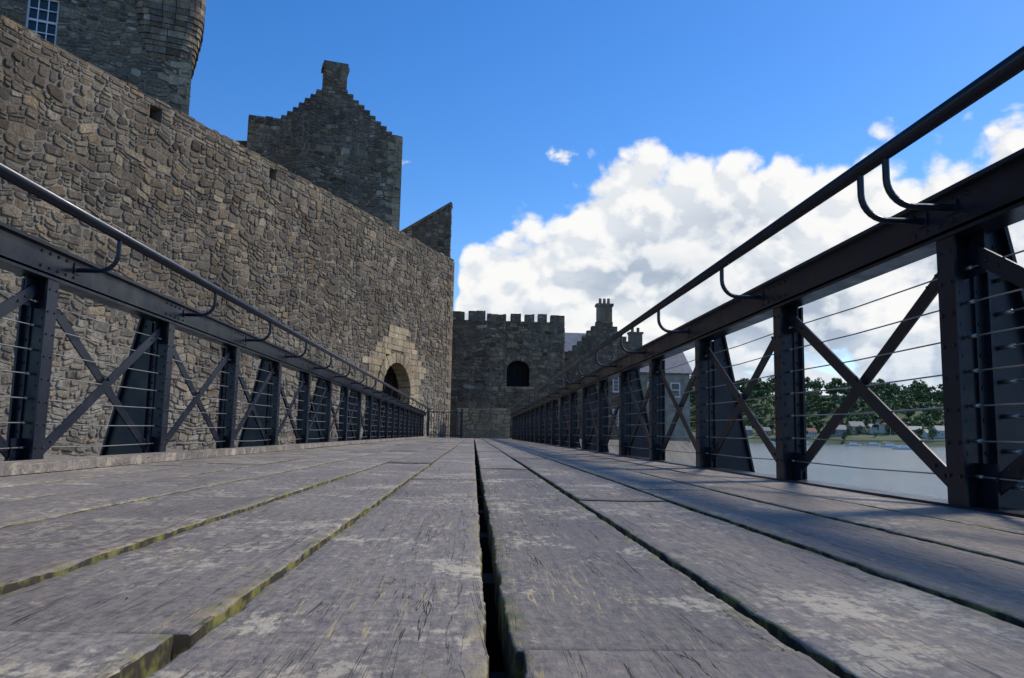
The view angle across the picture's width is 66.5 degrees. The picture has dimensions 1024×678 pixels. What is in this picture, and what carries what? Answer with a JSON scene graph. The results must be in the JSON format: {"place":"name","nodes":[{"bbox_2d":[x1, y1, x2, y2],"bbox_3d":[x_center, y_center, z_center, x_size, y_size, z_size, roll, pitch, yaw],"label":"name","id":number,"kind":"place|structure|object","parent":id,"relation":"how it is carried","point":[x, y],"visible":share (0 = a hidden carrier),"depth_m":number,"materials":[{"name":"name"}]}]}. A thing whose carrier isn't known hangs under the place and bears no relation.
{"place":"outdoors","nodes":[
{"label":"outdoors","id":0,"kind":"place"},
{"bbox_2d":[237,141,246,147],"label":"castle inner wall","id":1,"kind":"structure","parent":0,"point":[244,143],"depth_m":41.77,"materials":[{"name":"grey stone"}]},
{"bbox_2d":[0,437,695,463],"bbox_3d":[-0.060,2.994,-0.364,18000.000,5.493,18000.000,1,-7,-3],"label":"ground","id":2,"kind":"structure","parent":0,"point":[683,447],"depth_m":53.18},
{"bbox_2d":[0,0,205,114],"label":"castle tower","id":3,"kind":"structure","parent":2,"relation":"on","point":[151,48],"depth_m":32.12,"materials":[{"name":"grey stone"}]},
{"bbox_2d":[26,0,59,44],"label":"sash window","id":4,"kind":"structure","parent":3,"relation":"in","point":[42,15],"depth_m":31.10,"materials":[{"name":"white paint"}]},
{"bbox_2d":[0,15,454,456],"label":"rubble masonry","id":5,"kind":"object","parent":2,"relation":"on","point":[338,276],"visible":0.5,"depth_m":25.33,"materials":[{"name":"stone"}]},
{"bbox_2d":[380,366,400,428],"bbox_3d":[-6.953,3.187,38.907,1.500,5.200,4.800,-1,-7,19],"label":"gate recess","id":6,"kind":"object","parent":5,"relation":"in","point":[390,378],"visible":0.02,"depth_m":40.59,"materials":[{"name":"brown wood"}]},
{"bbox_2d":[362,324,425,407],"bbox_3d":[-6.006,2.267,38.629,0.709,5.775,6.621,-1,-7,19],"label":"gateway surround","id":7,"kind":"object","parent":5,"relation":"in","point":[404,368],"visible":0.53,"depth_m":39.16,"materials":[{"name":"stone"}]},
{"bbox_2d":[247,60,402,228],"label":"crow stepped gable building","id":8,"kind":"structure","parent":2,"relation":"on","point":[333,137],"depth_m":42.19,"materials":[{"name":"stone"}]},
{"bbox_2d":[401,202,452,257],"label":"ruined gable wall","id":9,"kind":"structure","parent":8,"relation":"attached to","point":[432,230],"depth_m":47.94,"materials":[{"name":"stone"}]},
{"bbox_2d":[426,409,462,437],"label":"metal gate","id":10,"kind":"structure","parent":2,"relation":"on","point":[450,435],"depth_m":32.30,"materials":[{"name":"black metal"}]},
{"bbox_2d":[449,396,510,436],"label":"castle outer parapet","id":11,"kind":"structure","parent":2,"relation":"on","point":[477,403],"depth_m":48.99,"materials":[{"name":"stone"}]},
{"bbox_2d":[456,408,509,438],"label":"stone wall","id":12,"kind":"structure","parent":2,"relation":"on","point":[492,423],"depth_m":44.01,"materials":[{"name":"grey stone"}]},
{"bbox_2d":[451,311,564,437],"bbox_3d":[-2.697,3.306,56.596,12.025,9.413,9.538,1,-7,-3],"label":"battlement masonry","id":13,"kind":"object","parent":2,"relation":"on","point":[482,347],"visible":0.39,"depth_m":52.28,"materials":[{"name":"stone"}]},
{"bbox_2d":[499,355,536,388],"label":"arched window","id":14,"kind":"structure","parent":13,"relation":"attached to","point":[517,372],"depth_m":52.54,"materials":[{"name":"stone"}]},
{"bbox_2d":[564,333,585,358],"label":"roof","id":15,"kind":"structure","parent":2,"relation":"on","point":[571,339],"depth_m":68.75,"materials":[{"name":"grey stone"}]},
{"bbox_2d":[564,298,639,439],"bbox_3d":[6.910,3.301,65.442,5.635,11.963,10.100,1,-7,-3],"label":"house masonry","id":16,"kind":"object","parent":2,"relation":"on","point":[603,329],"visible":0.29,"depth_m":60.73,"materials":[{"name":"stone"}]},
{"bbox_2d":[581,376,618,425],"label":"windows","id":17,"kind":"structure","parent":16,"relation":"attached to","point":[616,383],"depth_m":60.32,"materials":[{"name":"white paint"}]},
{"bbox_2d":[640,373,689,442],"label":"walls","id":18,"kind":"structure","parent":2,"relation":"on","point":[679,430],"depth_m":63.01,"materials":[{"name":"grey stone"}]},
{"bbox_2d":[627,328,643,348],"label":"chimneys","id":19,"kind":"object","parent":18,"relation":"on","point":[635,338],"visible":0.38,"depth_m":66.46,"materials":[{"name":"stone"}]},
{"bbox_2d":[647,382,679,397],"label":"windows","id":20,"kind":"structure","parent":18,"relation":"attached to","point":[675,388],"depth_m":63.12,"materials":[{"name":"white paint"}]},
{"bbox_2d":[640,352,692,374],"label":"roof","id":21,"kind":"structure","parent":18,"relation":"on","point":[677,360],"depth_m":64.03,"materials":[{"name":"stone"}]},
{"bbox_2d":[189,0,1023,399],"label":"sky","id":22,"kind":"structure","parent":0,"point":[583,152],"materials":[{"name":"blue"}]},
{"bbox_2d":[690,393,944,445],"bbox_3d":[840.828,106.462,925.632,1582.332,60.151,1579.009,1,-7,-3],"label":"hillside","id":23,"kind":"structure","parent":0,"point":[864,436],"depth_m":662.59,"materials":[{"name":"green plant"}]},
{"bbox_2d":[746,430,752,435],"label":"walls","id":24,"kind":"structure","parent":23,"relation":"on","point":[749,434],"depth_m":638.96,"materials":[{"name":"white paint"}]},
{"bbox_2d":[806,432,816,436],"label":"walls","id":25,"kind":"structure","parent":23,"relation":"on","point":[811,435],"depth_m":622.48,"materials":[{"name":"white paint"}]},
{"bbox_2d":[806,428,816,431],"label":"roof","id":26,"kind":"structure","parent":25,"relation":"on","point":[811,429],"depth_m":624.65,"materials":[{"name":"red tile"}]},
{"bbox_2d":[690,375,943,439],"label":"distant trees","id":27,"kind":"object","parent":23,"relation":"on","point":[916,391],"visible":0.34,"depth_m":705.70,"materials":[{"name":"green plant"}]},
{"bbox_2d":[830,430,846,436],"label":"walls","id":28,"kind":"structure","parent":23,"relation":"on","point":[838,434],"depth_m":618.36,"materials":[{"name":"white paint"}]},
{"bbox_2d":[836,425,846,429],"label":"roof","id":29,"kind":"structure","parent":28,"relation":"on","point":[841,427],"depth_m":620.51,"materials":[{"name":"stone"}]},
{"bbox_2d":[846,422,864,434],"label":"walls","id":30,"kind":"structure","parent":23,"relation":"on","point":[852,430],"depth_m":625.81,"materials":[{"name":"grey paint"}]},
{"bbox_2d":[846,421,864,426],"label":"roof","id":31,"kind":"structure","parent":30,"relation":"on","point":[855,423],"depth_m":628.34,"materials":[{"name":"stone"}]},
{"bbox_2d":[866,425,877,433],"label":"walls","id":32,"kind":"structure","parent":23,"relation":"on","point":[870,431],"depth_m":622.62,"materials":[{"name":"white paint"}]},
{"bbox_2d":[875,421,889,432],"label":"walls","id":33,"kind":"structure","parent":23,"relation":"on","point":[881,429],"depth_m":619.62,"materials":[{"name":"white paint"}]},
{"bbox_2d":[921,430,936,437],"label":"walls","id":34,"kind":"structure","parent":23,"relation":"on","point":[924,433],"depth_m":589.76,"materials":[{"name":"white paint"}]},
{"bbox_2d":[933,427,944,438],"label":"walls","id":35,"kind":"structure","parent":23,"relation":"on","point":[939,436],"depth_m":585.63,"materials":[{"name":"white paint"}]},
{"bbox_2d":[933,426,944,430],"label":"roof","id":36,"kind":"structure","parent":35,"relation":"on","point":[940,428],"depth_m":587.85,"materials":[{"name":"stone"}]},
{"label":"walls","id":37,"kind":"object","parent":23,"relation":"on","visible":0},
{"bbox_2d":[908,426,921,429],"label":"roof","id":38,"kind":"structure","parent":37,"relation":"on","point":[914,427],"depth_m":602.33,"materials":[{"name":"stone"}]},
{"bbox_2d":[749,442,947,498],"bbox_3d":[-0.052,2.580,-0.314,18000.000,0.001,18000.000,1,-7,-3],"label":"sea","id":39,"kind":"structure","parent":0,"point":[920,484],"depth_m":75.27,"materials":[{"name":"liquid"}]},
{"bbox_2d":[0,436,1023,677],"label":"pier deck","id":40,"kind":"structure","parent":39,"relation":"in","point":[419,557],"depth_m":1.17,"materials":[{"name":"grey wood"}]},
{"bbox_2d":[0,162,431,476],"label":"steel truss railing","id":41,"kind":"object","parent":40,"relation":"on","point":[138,421],"visible":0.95,"depth_m":4.79,"materials":[{"name":"black metal"}]},
{"bbox_2d":[505,46,1023,517],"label":"steel truss railing","id":42,"kind":"object","parent":40,"relation":"on","point":[960,229],"visible":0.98,"depth_m":2.90,"materials":[{"name":"black metal"}]},
{"bbox_2d":[844,443,861,445],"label":"moored boat","id":43,"kind":"object","parent":39,"relation":"on","point":[853,444],"visible":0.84,"depth_m":399.16,"materials":[{"name":"white paint"}]},
{"bbox_2d":[864,428,880,445],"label":"moored boat","id":44,"kind":"object","parent":39,"relation":"on","point":[873,443],"visible":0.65,"depth_m":485.79,"materials":[{"name":"white paint"}]},
{"bbox_2d":[879,428,898,446],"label":"moored boat","id":45,"kind":"object","parent":39,"relation":"on","point":[889,445],"visible":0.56,"depth_m":356.68,"materials":[{"name":"white paint"}]},
{"bbox_2d":[891,445,910,449],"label":"moored boat","id":46,"kind":"object","parent":39,"relation":"on","point":[903,447],"visible":0.6,"depth_m":265.30,"materials":[{"name":"white paint"}]}
]}

